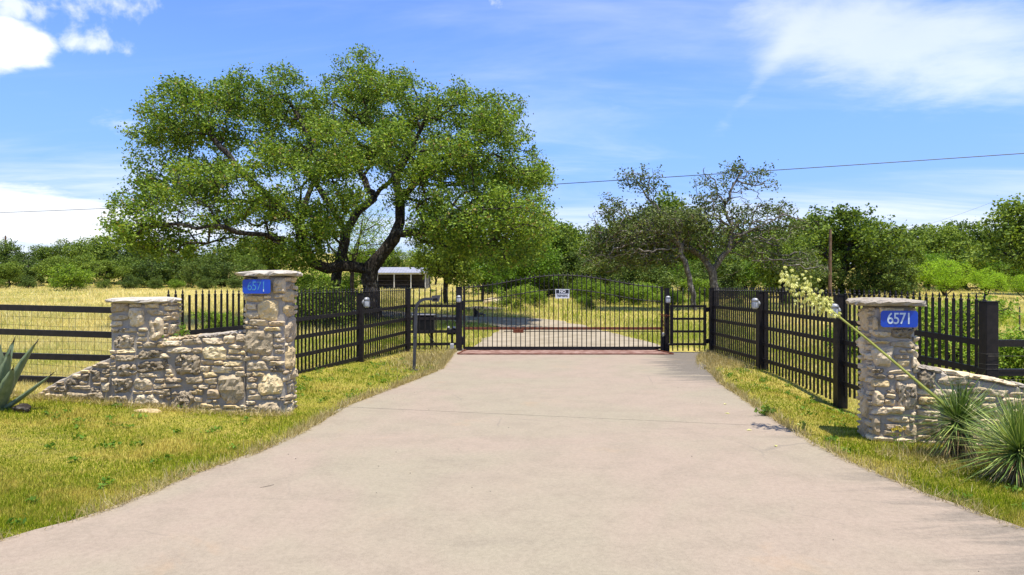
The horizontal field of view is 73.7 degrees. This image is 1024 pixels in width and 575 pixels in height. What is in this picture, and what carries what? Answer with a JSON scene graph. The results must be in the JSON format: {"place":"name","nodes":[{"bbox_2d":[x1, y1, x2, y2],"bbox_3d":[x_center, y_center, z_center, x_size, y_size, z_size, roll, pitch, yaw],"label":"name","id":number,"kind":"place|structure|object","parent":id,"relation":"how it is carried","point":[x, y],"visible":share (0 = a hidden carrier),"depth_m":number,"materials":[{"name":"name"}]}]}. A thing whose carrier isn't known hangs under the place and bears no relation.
{"place":"outdoors","nodes":[
{"label":"outdoors","id":0,"kind":"place"},
{"bbox_2d":[377,267,430,287],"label":"open barn","id":1,"kind":"structure","parent":0,"point":[398,277],"depth_m":90.60,"materials":[{"name":"metal"}]},
{"bbox_2d":[300,294,659,346],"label":"gravel road","id":2,"kind":"structure","parent":0,"point":[562,337],"depth_m":20.71,"materials":[{"name":"beige gravel"}]},
{"bbox_2d":[0,349,1023,574],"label":"driveway","id":3,"kind":"structure","parent":0,"point":[619,470],"depth_m":4.80,"materials":[{"name":"concrete"}]},
{"bbox_2d":[457,348,673,354],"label":"gate track","id":4,"kind":"structure","parent":3,"relation":"on","point":[565,351],"depth_m":15.93,"materials":[{"name":"grey concrete"}]},
{"bbox_2d":[0,253,1023,539],"bbox_3d":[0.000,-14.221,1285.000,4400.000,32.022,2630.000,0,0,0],"label":"ground","id":5,"kind":"structure","parent":0,"point":[318,397],"depth_m":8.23,"materials":[{"name":"green plant"}]},
{"bbox_2d":[0,261,26,286],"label":"oak tree","id":6,"kind":"object","parent":5,"relation":"on","point":[8,270],"visible":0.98,"depth_m":88.73,"materials":[{"name":"green plant"}]},
{"bbox_2d":[0,240,41,284],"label":"cedar tree","id":7,"kind":"object","parent":5,"relation":"on","point":[20,254],"visible":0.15,"depth_m":99.90,"materials":[{"name":"green plant"}]},
{"bbox_2d":[0,338,53,410],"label":"agave","id":8,"kind":"object","parent":5,"relation":"on","point":[9,377],"visible":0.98,"depth_m":7.36,"materials":[{"name":"green plant"}]},
{"bbox_2d":[7,255,49,284],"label":"cedar tree","id":9,"kind":"object","parent":5,"relation":"on","point":[28,269],"visible":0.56,"depth_m":96.28,"materials":[{"name":"green plant"}]},
{"bbox_2d":[26,243,62,282],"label":"oak tree","id":10,"kind":"object","parent":5,"relation":"on","point":[44,252],"visible":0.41,"depth_m":105.94,"materials":[{"name":"green plant"}]},
{"bbox_2d":[30,255,74,277],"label":"oak tree","id":11,"kind":"object","parent":5,"relation":"on","point":[46,264],"visible":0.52,"depth_m":93.92,"materials":[{"name":"green plant"}]},
{"bbox_2d":[0,304,111,382],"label":"ranch fence","id":12,"kind":"object","parent":5,"relation":"on","point":[62,333],"visible":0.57,"depth_m":8.87,"materials":[{"name":"black paint"}]},
{"bbox_2d":[37,261,95,290],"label":"shrub","id":13,"kind":"object","parent":5,"relation":"on","point":[78,274],"visible":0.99,"depth_m":75.64,"materials":[{"name":"green plant"}]},
{"bbox_2d":[58,236,95,259],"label":"oak tree","id":14,"kind":"object","parent":5,"relation":"on","point":[76,248],"visible":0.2,"depth_m":106.51,"materials":[{"name":"green plant"}]},
{"bbox_2d":[59,253,99,281],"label":"oak tree","id":15,"kind":"object","parent":5,"relation":"on","point":[83,259],"visible":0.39,"depth_m":92.49,"materials":[{"name":"green plant"}]},
{"bbox_2d":[79,258,131,282],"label":"bush","id":16,"kind":"object","parent":5,"relation":"on","point":[99,269],"visible":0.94,"depth_m":87.92,"materials":[{"name":"green plant"}]},
{"bbox_2d":[79,234,136,282],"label":"oak tree","id":17,"kind":"object","parent":5,"relation":"on","point":[97,251],"visible":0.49,"depth_m":104.44,"materials":[{"name":"green plant"}]},
{"bbox_2d":[97,244,153,284],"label":"cedar tree","id":18,"kind":"object","parent":5,"relation":"on","point":[119,258],"visible":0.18,"depth_m":103.56,"materials":[{"name":"green plant"}]},
{"bbox_2d":[115,274,142,288],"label":"cedar tree","id":19,"kind":"object","parent":5,"relation":"on","point":[133,284],"visible":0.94,"depth_m":84.69,"materials":[{"name":"green plant"}]},
{"bbox_2d":[112,256,150,277],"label":"oak tree","id":20,"kind":"object","parent":5,"relation":"on","point":[126,262],"visible":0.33,"depth_m":95.40,"materials":[{"name":"green plant"}]},
{"bbox_2d":[38,330,245,412],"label":"stone wall","id":21,"kind":"structure","parent":5,"relation":"on","point":[206,370],"depth_m":8.21,"materials":[{"name":"stone"}]},
{"bbox_2d":[105,297,182,405],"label":"end pillar","id":22,"kind":"structure","parent":5,"relation":"on","point":[141,326],"depth_m":8.18,"materials":[{"name":"stone"}]},
{"bbox_2d":[128,253,183,287],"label":"cedar tree","id":23,"kind":"object","parent":5,"relation":"on","point":[148,273],"visible":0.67,"depth_m":89.56,"materials":[{"name":"green plant"}]},
{"bbox_2d":[154,254,201,285],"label":"cedar tree","id":24,"kind":"object","parent":5,"relation":"on","point":[176,265],"visible":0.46,"depth_m":92.55,"materials":[{"name":"green plant"}]},
{"bbox_2d":[179,254,215,287],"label":"cedar tree","id":25,"kind":"object","parent":5,"relation":"on","point":[194,277],"visible":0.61,"depth_m":89.11,"materials":[{"name":"green plant"}]},
{"bbox_2d":[194,275,216,288],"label":"cedar tree","id":26,"kind":"object","parent":5,"relation":"on","point":[207,285],"visible":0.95,"depth_m":82.24,"materials":[{"name":"green plant"}]},
{"bbox_2d":[191,309,235,328],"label":"shrub","id":27,"kind":"object","parent":5,"relation":"on","point":[212,318],"visible":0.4,"depth_m":20.73,"materials":[{"name":"green plant"}]},
{"bbox_2d":[205,244,243,276],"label":"oak tree","id":28,"kind":"object","parent":5,"relation":"on","point":[233,255],"visible":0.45,"depth_m":100.90,"materials":[{"name":"green plant"}]},
{"bbox_2d":[197,253,252,287],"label":"cedar tree","id":29,"kind":"object","parent":5,"relation":"on","point":[221,280],"visible":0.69,"depth_m":87.48,"materials":[{"name":"green plant"}]},
{"bbox_2d":[234,254,267,278],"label":"oak tree","id":30,"kind":"object","parent":5,"relation":"on","point":[248,262],"visible":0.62,"depth_m":95.75,"materials":[{"name":"green plant"}]},
{"bbox_2d":[239,232,291,269],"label":"oak tree","id":31,"kind":"object","parent":5,"relation":"on","point":[269,263],"visible":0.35,"depth_m":105.42,"materials":[{"name":"green plant"}]},
{"bbox_2d":[235,270,302,413],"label":"entrance pillar","id":32,"kind":"structure","parent":5,"relation":"on","point":[270,331],"depth_m":8.20,"materials":[{"name":"grey stone"}]},
{"bbox_2d":[243,279,270,293],"bbox_3d":[-3.040,-0.012,8.123,0.332,0.168,0.009,0,0,0],"label":"house number sign","id":33,"kind":"object","parent":32,"relation":"attached to","point":[256,286],"visible":1,"depth_m":8.12,"materials":[{"name":"blue metal"}]},
{"bbox_2d":[283,268,320,315],"bbox_3d":[-9.241,0.304,30.084,4.076,2.571,3.166,0,0,25],"label":"shrub","id":34,"kind":"object","parent":5,"relation":"on","point":[300,280],"visible":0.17,"depth_m":29.17,"materials":[{"name":"green plant"}]},
{"bbox_2d":[167,287,455,373],"bbox_3d":[-3.349,0.825,12.661,1.028,1.690,8.192,0,0,22],"label":"iron fence","id":35,"kind":"object","parent":5,"relation":"on","point":[360,326],"visible":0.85,"depth_m":13.30,"materials":[{"name":"black metal"}]},
{"bbox_2d":[295,272,355,329],"bbox_3d":[-6.937,0.602,23.991,2.639,2.314,2.671,0,0,42],"label":"shrub","id":36,"kind":"object","parent":5,"relation":"on","point":[323,286],"visible":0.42,"depth_m":23.81,"materials":[{"name":"green plant"}]},
{"bbox_2d":[94,43,571,319],"bbox_3d":[-6.786,-4.285,28.388,17.810,11.785,14.128,0,0,0],"label":"live oak","id":37,"kind":"object","parent":5,"relation":"on","point":[495,208],"visible":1,"depth_m":25.74,"materials":[{"name":"green plant"}]},
{"bbox_2d":[314,285,355,323],"bbox_3d":[-6.606,0.785,25.932,2.154,1.811,2.086,0,0,14],"label":"shrub","id":38,"kind":"object","parent":5,"relation":"on","point":[341,305],"visible":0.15,"depth_m":25.78,"materials":[{"name":"green plant"}]},
{"bbox_2d":[328,271,362,300],"bbox_3d":[-11.436,-0.027,48.002,2.976,2.633,3.247,0,0,20],"label":"shrub","id":39,"kind":"object","parent":5,"relation":"on","point":[346,282],"visible":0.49,"depth_m":47.48,"materials":[{"name":"green plant"}]},
{"bbox_2d":[242,98,453,312],"bbox_3d":[-8.289,-4.240,35.289,9.979,11.253,8.363,0,0,35],"label":"live oak","id":40,"kind":"object","parent":5,"relation":"on","point":[374,195],"visible":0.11,"depth_m":33.55,"materials":[{"name":"green plant"}]},
{"bbox_2d":[305,187,412,298],"bbox_3d":[-10.846,-3.072,45.968,7.085,8.723,9.598,0,0,33],"label":"mesquite tree","id":41,"kind":"object","parent":5,"relation":"on","point":[356,250],"visible":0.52,"depth_m":46.15,"materials":[{"name":"green plant"}]},
{"bbox_2d":[381,246,410,266],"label":"oak tree","id":42,"kind":"object","parent":5,"relation":"on","point":[395,260],"visible":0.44,"depth_m":104.43,"materials":[{"name":"green plant"}]},
{"bbox_2d":[411,295,440,370],"bbox_3d":[-1.573,0.881,12.467,0.535,1.492,0.195,0,0,0],"label":"keypad post","id":43,"kind":"object","parent":5,"relation":"on","point":[434,298],"visible":0.94,"depth_m":12.47,"materials":[{"name":"grey metal"}]},
{"bbox_2d":[412,314,439,349],"bbox_3d":[-2.083,1.088,16.660,0.705,0.864,0.540,0,0,0],"label":"operator box","id":44,"kind":"object","parent":5,"relation":"on","point":[427,324],"visible":0.48,"depth_m":16.58,"materials":[{"name":"black plastic"}]},
{"bbox_2d":[406,229,483,303],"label":"oak tree","id":45,"kind":"object","parent":5,"relation":"on","point":[446,268],"visible":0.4,"depth_m":41.60,"materials":[{"name":"green plant"}]},
{"bbox_2d":[456,287,463,350],"bbox_3d":[-1.249,0.836,16.300,0.188,1.709,0.155,0,0,0],"label":"gate post","id":46,"kind":"object","parent":5,"relation":"on","point":[459,336],"visible":0.87,"depth_m":16.23,"materials":[{"name":"black metal"}]},
{"bbox_2d":[463,272,662,348],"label":"driveway gate","id":47,"kind":"structure","parent":46,"relation":"attached to","point":[520,329],"depth_m":16.39,"materials":[{"name":"black metal"}]},
{"bbox_2d":[455,234,518,299],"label":"elm tree","id":48,"kind":"object","parent":5,"relation":"on","point":[487,277],"visible":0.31,"depth_m":46.63,"materials":[{"name":"green plant"}]},
{"bbox_2d":[482,256,525,295],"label":"elm tree","id":49,"kind":"object","parent":5,"relation":"on","point":[504,284],"visible":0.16,"depth_m":55.22,"materials":[{"name":"green plant"}]},
{"bbox_2d":[0,279,1023,412],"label":"field grass","id":50,"kind":"structure","parent":5,"relation":"on","point":[52,344],"depth_m":26.26,"materials":[{"name":"yellow plant"}]},
{"bbox_2d":[490,284,536,309],"bbox_3d":[0.058,0.571,35.858,2.648,1.670,2.057,0,0,-11],"label":"shrub","id":51,"kind":"object","parent":5,"relation":"on","point":[528,289],"visible":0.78,"depth_m":35.90,"materials":[{"name":"green plant"}]},
{"bbox_2d":[4,357,1023,525],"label":"lawn weeds","id":52,"kind":"object","parent":5,"relation":"on","point":[74,458],"visible":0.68,"depth_m":7.14,"materials":[{"name":"green plant"}]},
{"bbox_2d":[501,234,566,287],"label":"elm tree","id":53,"kind":"object","parent":5,"relation":"on","point":[542,269],"visible":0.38,"depth_m":53.30,"materials":[{"name":"green plant"}]},
{"bbox_2d":[501,251,567,297],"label":"cedar tree","id":54,"kind":"object","parent":5,"relation":"on","point":[550,283],"visible":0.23,"depth_m":56.09,"materials":[{"name":"green plant"}]},
{"bbox_2d":[524,288,547,306],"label":"shrub","id":55,"kind":"object","parent":5,"relation":"on","point":[537,297],"visible":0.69,"depth_m":38.78,"materials":[{"name":"green plant"}]},
{"bbox_2d":[535,216,594,283],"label":"oak tree","id":56,"kind":"object","parent":5,"relation":"on","point":[564,240],"visible":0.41,"depth_m":58.84,"materials":[{"name":"green plant"}]},
{"bbox_2d":[542,245,588,295],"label":"cedar tree","id":57,"kind":"object","parent":5,"relation":"on","point":[568,263],"visible":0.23,"depth_m":58.43,"materials":[{"name":"green plant"}]},
{"bbox_2d":[566,277,604,301],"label":"shrub","id":58,"kind":"object","parent":5,"relation":"on","point":[584,288],"visible":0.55,"depth_m":45.20,"materials":[{"name":"green plant"}]},
{"bbox_2d":[555,252,621,296],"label":"cedar tree","id":59,"kind":"object","parent":5,"relation":"on","point":[564,280],"visible":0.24,"depth_m":54.68,"materials":[{"name":"green plant"}]},
{"bbox_2d":[592,283,627,303],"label":"shrub","id":60,"kind":"object","parent":5,"relation":"on","point":[610,287],"visible":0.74,"depth_m":42.40,"materials":[{"name":"green plant"}]},
{"bbox_2d":[594,255,645,289],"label":"cedar tree","id":61,"kind":"object","parent":5,"relation":"on","point":[627,276],"visible":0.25,"depth_m":55.21,"materials":[{"name":"green plant"}]},
{"bbox_2d":[613,283,655,304],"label":"shrub","id":62,"kind":"object","parent":5,"relation":"on","point":[642,294],"visible":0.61,"depth_m":42.16,"materials":[{"name":"green plant"}]},
{"bbox_2d":[575,199,707,310],"bbox_3d":[6.865,-1.617,36.076,7.143,5.918,4.313,0,0,0],"label":"oak tree","id":63,"kind":"object","parent":5,"relation":"on","point":[628,230],"visible":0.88,"depth_m":35.53,"materials":[{"name":"green plant"}]},
{"bbox_2d":[623,258,681,293],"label":"cedar tree","id":64,"kind":"object","parent":5,"relation":"on","point":[660,276],"visible":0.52,"depth_m":53.57,"materials":[{"name":"green plant"}]},
{"bbox_2d":[660,288,669,351],"bbox_3d":[3.600,0.856,16.050,0.195,1.688,0.150,0,0,0],"label":"gate post","id":65,"kind":"object","parent":5,"relation":"on","point":[664,340],"visible":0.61,"depth_m":15.98,"materials":[{"name":"black metal"}]},
{"bbox_2d":[626,189,718,282],"bbox_3d":[14.641,-4.323,66.103,10.340,10.575,10.530,0,0,21],"label":"oak tree","id":66,"kind":"object","parent":5,"relation":"on","point":[675,202],"visible":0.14,"depth_m":64.90,"materials":[{"name":"green plant"}]},
{"bbox_2d":[667,258,699,294],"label":"elm tree","id":67,"kind":"object","parent":5,"relation":"on","point":[679,271],"visible":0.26,"depth_m":58.81,"materials":[{"name":"green plant"}]},
{"bbox_2d":[678,277,718,301],"bbox_3d":[13.602,0.178,49.982,3.055,2.069,3.933,0,0,10],"label":"shrub","id":68,"kind":"object","parent":5,"relation":"on","point":[700,283],"visible":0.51,"depth_m":49.24,"materials":[{"name":"green plant"}]},
{"bbox_2d":[576,156,830,289],"bbox_3d":[10.371,-2.876,36.476,13.815,8.473,6.961,0,0,0],"label":"oak tree","id":69,"kind":"object","parent":5,"relation":"on","point":[751,242],"visible":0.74,"depth_m":36.66,"materials":[{"name":"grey plant"}]},
{"bbox_2d":[674,249,747,297],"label":"cedar tree","id":70,"kind":"object","parent":5,"relation":"on","point":[721,269],"visible":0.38,"depth_m":54.03,"materials":[{"name":"green plant"}]},
{"bbox_2d":[712,247,764,292],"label":"oak tree","id":71,"kind":"object","parent":5,"relation":"on","point":[728,263],"visible":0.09,"depth_m":60.64,"materials":[{"name":"green plant"}]},
{"bbox_2d":[735,249,791,291],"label":"elm tree","id":72,"kind":"object","parent":5,"relation":"on","point":[749,276],"visible":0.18,"depth_m":55.36,"materials":[{"name":"green plant"}]},
{"bbox_2d":[749,229,823,303],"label":"oak tree","id":73,"kind":"object","parent":5,"relation":"on","point":[769,278],"visible":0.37,"depth_m":44.69,"materials":[{"name":"green plant"}]},
{"bbox_2d":[765,261,823,296],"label":"cedar tree","id":74,"kind":"object","parent":5,"relation":"on","point":[813,281],"visible":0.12,"depth_m":54.76,"materials":[{"name":"green plant"}]},
{"bbox_2d":[767,212,852,280],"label":"oak tree","id":75,"kind":"object","parent":5,"relation":"on","point":[806,214],"visible":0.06,"depth_m":68.31,"materials":[{"name":"green plant"}]},
{"bbox_2d":[811,260,848,295],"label":"cedar tree","id":76,"kind":"object","parent":5,"relation":"on","point":[837,267],"visible":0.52,"depth_m":56.97,"materials":[{"name":"green plant"}]},
{"bbox_2d":[828,229,831,299],"bbox_3d":[21.433,-1.278,46.000,0.230,5.264,0.242,0,0,0],"label":"utility pole","id":77,"kind":"object","parent":5,"relation":"on","point":[830,262],"visible":0.79,"depth_m":45.92,"materials":[{"name":"brown wood"}]},
{"bbox_2d":[820,317,857,357],"bbox_3d":[7.454,1.157,15.010,1.356,1.002,1.372,0,0,26],"label":"shrub","id":78,"kind":"object","parent":5,"relation":"on","point":[848,338],"visible":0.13,"depth_m":14.92,"materials":[{"name":"green plant"}]},
{"bbox_2d":[789,203,916,294],"bbox_3d":[28.292,-3.086,57.912,9.424,8.471,8.213,0,0,14],"label":"oak tree","id":79,"kind":"object","parent":5,"relation":"on","point":[857,237],"visible":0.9,"depth_m":56.98,"materials":[{"name":"green plant"}]},
{"bbox_2d":[709,287,999,408],"bbox_3d":[4.763,0.950,11.470,0.282,1.930,8.609,0,0,-3],"label":"iron fence","id":80,"kind":"object","parent":5,"relation":"on","point":[987,341],"visible":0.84,"depth_m":10.45,"materials":[{"name":"black metal"}]},
{"bbox_2d":[668,287,708,350],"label":"walk gate","id":81,"kind":"structure","parent":80,"relation":"attached to","point":[693,331],"depth_m":15.73,"materials":[{"name":"black metal"}]},
{"bbox_2d":[832,249,893,296],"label":"cedar tree","id":82,"kind":"object","parent":5,"relation":"on","point":[850,282],"visible":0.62,"depth_m":56.48,"materials":[{"name":"green plant"}]},
{"bbox_2d":[833,215,916,293],"bbox_3d":[34.670,-3.056,66.249,8.076,8.110,7.930,0,0,-31],"label":"oak tree","id":83,"kind":"object","parent":5,"relation":"on","point":[896,241],"visible":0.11,"depth_m":64.63,"materials":[{"name":"green plant"}]},
{"bbox_2d":[845,297,926,443],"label":"entrance pillar","id":84,"kind":"structure","parent":5,"relation":"on","point":[886,386],"depth_m":6.70,"materials":[{"name":"grey stone"}]},
{"bbox_2d":[881,311,917,326],"bbox_3d":[3.756,0.305,6.621,0.332,0.160,0.010,0,0,11],"label":"house number sign","id":85,"kind":"object","parent":84,"relation":"attached to","point":[899,318],"visible":1,"depth_m":6.62,"materials":[{"name":"blue metal"}]},
{"bbox_2d":[854,254,923,297],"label":"cedar tree","id":86,"kind":"object","parent":5,"relation":"on","point":[897,284],"visible":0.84,"depth_m":55.72,"materials":[{"name":"green plant"}]},
{"bbox_2d":[778,266,1013,463],"bbox_3d":[3.570,0.816,6.334,2.148,2.088,1.086,0,0,27],"label":"yucca","id":87,"kind":"object","parent":5,"relation":"on","point":[951,408],"visible":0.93,"depth_m":6.11,"materials":[{"name":"green plant"}]},
{"bbox_2d":[884,223,929,285],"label":"oak tree","id":88,"kind":"object","parent":5,"relation":"on","point":[914,252],"visible":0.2,"depth_m":70.27,"materials":[{"name":"green plant"}]},
{"bbox_2d":[906,219,962,285],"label":"oak tree","id":89,"kind":"object","parent":5,"relation":"on","point":[929,227],"visible":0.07,"depth_m":94.78,"materials":[{"name":"green plant"}]},
{"bbox_2d":[915,250,954,290],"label":"elm tree","id":90,"kind":"object","parent":5,"relation":"on","point":[931,257],"visible":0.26,"depth_m":74.37,"materials":[{"name":"green plant"}]},
{"bbox_2d":[908,256,976,295],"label":"mesquite tree","id":91,"kind":"object","parent":5,"relation":"on","point":[937,279],"visible":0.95,"depth_m":59.52,"materials":[{"name":"green plant"}]},
{"bbox_2d":[912,223,986,287],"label":"oak tree","id":92,"kind":"object","parent":5,"relation":"on","point":[937,242],"visible":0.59,"depth_m":84.68,"materials":[{"name":"green plant"}]},
{"bbox_2d":[930,247,997,290],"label":"shrub","id":93,"kind":"object","parent":5,"relation":"on","point":[963,255],"visible":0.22,"depth_m":78.19,"materials":[{"name":"green plant"}]},
{"bbox_2d":[909,290,1023,363],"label":"shrub","id":94,"kind":"object","parent":5,"relation":"on","point":[1002,312],"visible":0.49,"depth_m":13.28,"materials":[{"name":"green plant"}]},
{"bbox_2d":[914,364,1023,447],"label":"stone wall","id":95,"kind":"structure","parent":5,"relation":"on","point":[925,372],"depth_m":6.63,"materials":[{"name":"stone"}]},
{"bbox_2d":[917,377,1023,493],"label":"yucca","id":96,"kind":"object","parent":5,"relation":"on","point":[1011,435],"visible":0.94,"depth_m":5.33,"materials":[{"name":"green plant"}]},
{"bbox_2d":[935,216,1017,287],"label":"oak tree","id":97,"kind":"object","parent":5,"relation":"on","point":[978,228],"visible":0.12,"depth_m":88.60,"materials":[{"name":"green plant"}]},
{"bbox_2d":[959,255,1010,289],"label":"elm tree","id":98,"kind":"object","parent":5,"relation":"on","point":[986,267],"visible":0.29,"depth_m":76.33,"materials":[{"name":"green plant"}]},
{"bbox_2d":[950,218,1021,287],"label":"cedar tree","id":99,"kind":"object","parent":5,"relation":"on","point":[959,224],"visible":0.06,"depth_m":87.83,"materials":[{"name":"green plant"}]},
{"bbox_2d":[964,266,1014,295],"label":"mesquite tree","id":100,"kind":"object","parent":5,"relation":"on","point":[986,282],"visible":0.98,"depth_m":56.67,"materials":[{"name":"green plant"}]},
{"bbox_2d":[956,322,1023,383],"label":"shrub","id":101,"kind":"object","parent":5,"relation":"on","point":[1017,355],"visible":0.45,"depth_m":10.11,"materials":[{"name":"green plant"}]},
{"bbox_2d":[959,193,1023,277],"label":"oak tree","id":102,"kind":"object","parent":5,"relation":"on","point":[1011,218],"visible":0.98,"depth_m":62.84,"materials":[{"name":"green plant"}]},
{"bbox_2d":[999,340,1023,375],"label":"ranch fence","id":103,"kind":"object","parent":5,"relation":"on","point":[1011,343],"visible":0.43,"depth_m":7.22,"materials":[{"name":"black paint"}]},
{"bbox_2d":[1003,274,1023,298],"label":"mesquite tree","id":104,"kind":"object","parent":5,"relation":"on","point":[1018,285],"visible":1,"depth_m":51.90,"materials":[{"name":"green plant"}]},
{"bbox_2d":[0,153,1023,212],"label":"overhead cable","id":105,"kind":"object","parent":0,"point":[688,175],"visible":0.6,"depth_m":40.31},
{"bbox_2d":[0,0,1023,266],"label":"sky","id":106,"kind":"structure","parent":0,"point":[687,87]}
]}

